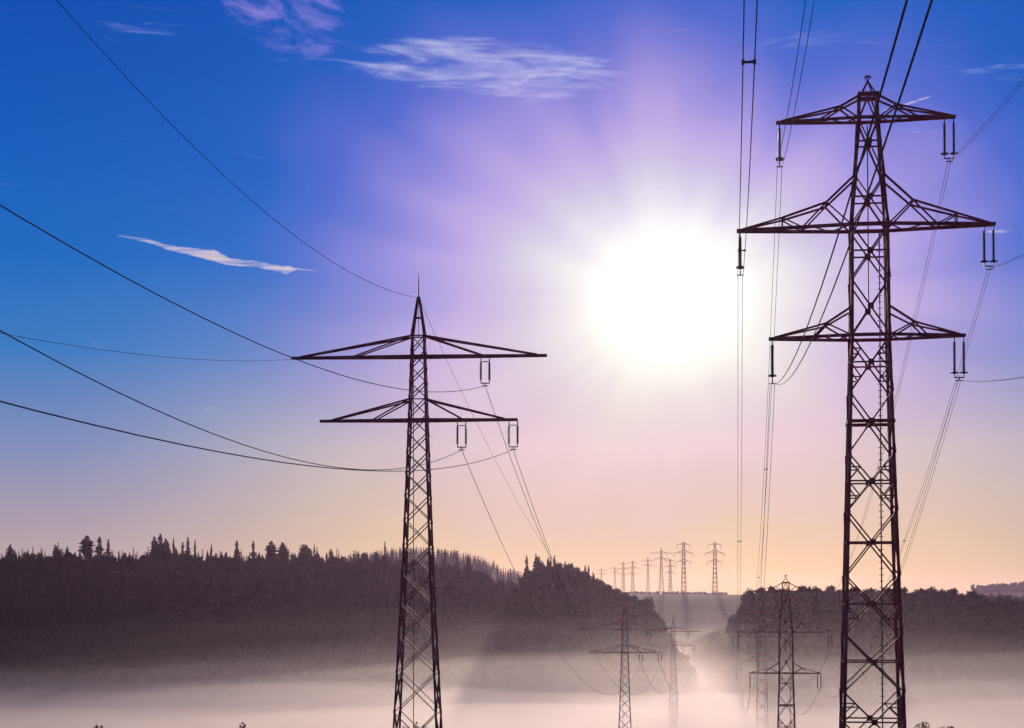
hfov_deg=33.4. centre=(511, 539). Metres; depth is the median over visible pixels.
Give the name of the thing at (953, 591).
broadleaf tree
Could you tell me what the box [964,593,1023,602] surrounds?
tree belt
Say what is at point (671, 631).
two arm pylon
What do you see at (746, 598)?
broadleaf tree
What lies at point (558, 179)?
sky
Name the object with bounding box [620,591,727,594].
wood
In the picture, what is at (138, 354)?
earth wire
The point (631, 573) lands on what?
three arm pylon
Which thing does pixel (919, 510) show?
twin cable
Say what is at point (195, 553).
spruce tree
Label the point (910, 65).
twin cable
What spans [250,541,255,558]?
spruce tree
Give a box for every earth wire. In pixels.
[1,333,291,360]
[56,0,417,297]
[422,306,619,609]
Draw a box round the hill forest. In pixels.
[0,543,599,702]
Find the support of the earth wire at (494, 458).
attached to the two arm pylon at (409, 400)
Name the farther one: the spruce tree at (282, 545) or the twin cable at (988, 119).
the spruce tree at (282, 545)
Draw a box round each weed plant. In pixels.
[396,722,427,727]
[913,720,929,727]
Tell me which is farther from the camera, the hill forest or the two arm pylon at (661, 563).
the two arm pylon at (661, 563)
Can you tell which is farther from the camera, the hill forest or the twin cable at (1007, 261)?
the hill forest
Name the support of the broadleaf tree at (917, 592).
on the ground
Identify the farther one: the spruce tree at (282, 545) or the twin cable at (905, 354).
the spruce tree at (282, 545)
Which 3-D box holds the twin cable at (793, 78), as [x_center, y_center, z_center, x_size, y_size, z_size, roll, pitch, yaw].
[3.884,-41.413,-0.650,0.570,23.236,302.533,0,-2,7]
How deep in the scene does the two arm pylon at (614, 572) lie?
2979.16 m
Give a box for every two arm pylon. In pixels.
[291,274,546,727]
[578,607,671,727]
[612,568,619,588]
[642,558,651,593]
[645,619,700,727]
[654,548,671,596]
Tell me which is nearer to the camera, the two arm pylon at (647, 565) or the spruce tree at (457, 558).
the spruce tree at (457, 558)
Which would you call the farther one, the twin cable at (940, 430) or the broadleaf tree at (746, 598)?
the broadleaf tree at (746, 598)
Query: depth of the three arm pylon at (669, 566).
2788.72 m
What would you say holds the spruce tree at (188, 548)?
on the ground
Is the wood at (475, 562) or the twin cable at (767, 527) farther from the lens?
the wood at (475, 562)
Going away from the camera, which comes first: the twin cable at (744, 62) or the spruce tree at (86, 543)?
the twin cable at (744, 62)
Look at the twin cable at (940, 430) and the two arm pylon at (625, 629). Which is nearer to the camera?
the twin cable at (940, 430)
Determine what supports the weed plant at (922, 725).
on the ground
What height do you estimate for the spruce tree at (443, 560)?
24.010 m
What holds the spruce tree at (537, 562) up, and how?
on the ground
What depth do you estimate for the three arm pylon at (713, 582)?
1889.70 m
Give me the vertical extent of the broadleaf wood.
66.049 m
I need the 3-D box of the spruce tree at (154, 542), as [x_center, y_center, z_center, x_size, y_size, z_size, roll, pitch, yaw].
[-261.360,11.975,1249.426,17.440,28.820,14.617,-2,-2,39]
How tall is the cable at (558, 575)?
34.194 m
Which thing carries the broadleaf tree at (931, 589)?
on the ground
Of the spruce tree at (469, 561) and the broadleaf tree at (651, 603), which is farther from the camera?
the spruce tree at (469, 561)
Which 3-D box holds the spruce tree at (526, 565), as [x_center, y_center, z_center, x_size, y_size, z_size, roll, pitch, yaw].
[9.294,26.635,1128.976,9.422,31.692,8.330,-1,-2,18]
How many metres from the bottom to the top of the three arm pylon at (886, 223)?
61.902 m
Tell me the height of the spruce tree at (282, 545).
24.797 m
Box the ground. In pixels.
[0,556,1023,727]
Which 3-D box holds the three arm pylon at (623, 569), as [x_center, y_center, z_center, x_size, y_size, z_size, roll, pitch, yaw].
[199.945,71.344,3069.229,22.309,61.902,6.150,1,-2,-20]
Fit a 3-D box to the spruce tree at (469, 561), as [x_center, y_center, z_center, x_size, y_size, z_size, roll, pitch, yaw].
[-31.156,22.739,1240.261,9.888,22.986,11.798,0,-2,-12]
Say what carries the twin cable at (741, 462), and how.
attached to the three arm pylon at (886, 223)
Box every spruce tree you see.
[78,535,94,553]
[94,536,103,558]
[105,539,110,558]
[149,537,157,555]
[156,534,165,553]
[162,538,169,554]
[180,542,184,556]
[185,537,190,554]
[192,540,196,559]
[234,540,240,555]
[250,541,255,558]
[264,541,277,556]
[275,542,289,554]
[442,550,447,567]
[454,550,459,566]
[465,555,473,568]
[523,556,528,574]
[532,556,541,567]
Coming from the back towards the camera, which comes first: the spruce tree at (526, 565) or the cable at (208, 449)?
the spruce tree at (526, 565)
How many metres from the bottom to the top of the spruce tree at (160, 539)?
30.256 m
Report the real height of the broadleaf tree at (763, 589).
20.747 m
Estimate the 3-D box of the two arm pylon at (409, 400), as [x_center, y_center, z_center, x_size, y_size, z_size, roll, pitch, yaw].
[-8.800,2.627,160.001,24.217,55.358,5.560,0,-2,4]
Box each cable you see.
[0,204,483,391]
[0,330,460,469]
[0,401,511,471]
[462,451,638,694]
[485,386,645,664]
[513,450,658,694]
[737,0,757,274]
[737,276,742,648]
[749,385,774,693]
[753,168,781,606]
[771,0,932,384]
[777,0,814,166]
[822,162,950,607]
[824,381,960,696]
[856,272,989,638]
[951,79,1023,160]
[958,376,1023,381]
[989,254,1023,268]
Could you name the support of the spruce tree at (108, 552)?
on the ground
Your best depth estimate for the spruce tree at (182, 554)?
1244.94 m
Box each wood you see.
[339,546,521,584]
[449,554,700,693]
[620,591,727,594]
[723,584,1023,707]
[970,581,1023,594]
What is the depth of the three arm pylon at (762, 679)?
668.20 m
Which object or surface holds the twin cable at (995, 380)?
attached to the three arm pylon at (886, 223)
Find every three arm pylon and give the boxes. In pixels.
[619,563,625,592]
[628,561,636,593]
[664,559,675,593]
[675,541,692,594]
[707,542,723,594]
[732,602,788,727]
[736,75,997,727]
[736,575,832,727]
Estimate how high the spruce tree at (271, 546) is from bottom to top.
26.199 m
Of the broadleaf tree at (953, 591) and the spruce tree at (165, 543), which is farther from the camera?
the spruce tree at (165, 543)
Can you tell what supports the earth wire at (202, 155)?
attached to the two arm pylon at (409, 400)
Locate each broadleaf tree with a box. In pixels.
[297,544,311,558]
[641,596,654,610]
[738,588,754,616]
[754,587,765,597]
[913,589,921,595]
[920,586,943,595]
[949,587,958,595]
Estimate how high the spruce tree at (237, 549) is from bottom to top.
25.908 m
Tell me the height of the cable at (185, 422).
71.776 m
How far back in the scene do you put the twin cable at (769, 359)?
185.74 m
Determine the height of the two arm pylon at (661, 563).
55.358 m
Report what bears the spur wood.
on the ground
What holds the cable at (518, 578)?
hanging from the two arm pylon at (409, 400)
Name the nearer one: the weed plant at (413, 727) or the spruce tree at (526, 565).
the weed plant at (413, 727)
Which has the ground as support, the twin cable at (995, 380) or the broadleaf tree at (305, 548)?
the broadleaf tree at (305, 548)
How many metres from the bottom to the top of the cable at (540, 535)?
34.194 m
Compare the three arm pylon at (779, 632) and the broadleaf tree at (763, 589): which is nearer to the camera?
the three arm pylon at (779, 632)
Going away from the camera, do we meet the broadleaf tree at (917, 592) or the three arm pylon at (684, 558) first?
the broadleaf tree at (917, 592)
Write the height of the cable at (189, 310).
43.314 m
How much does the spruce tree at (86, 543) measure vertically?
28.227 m
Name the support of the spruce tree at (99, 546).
on the ground
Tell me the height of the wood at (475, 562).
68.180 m
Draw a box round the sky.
[0,0,1023,594]
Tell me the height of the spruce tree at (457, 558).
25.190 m

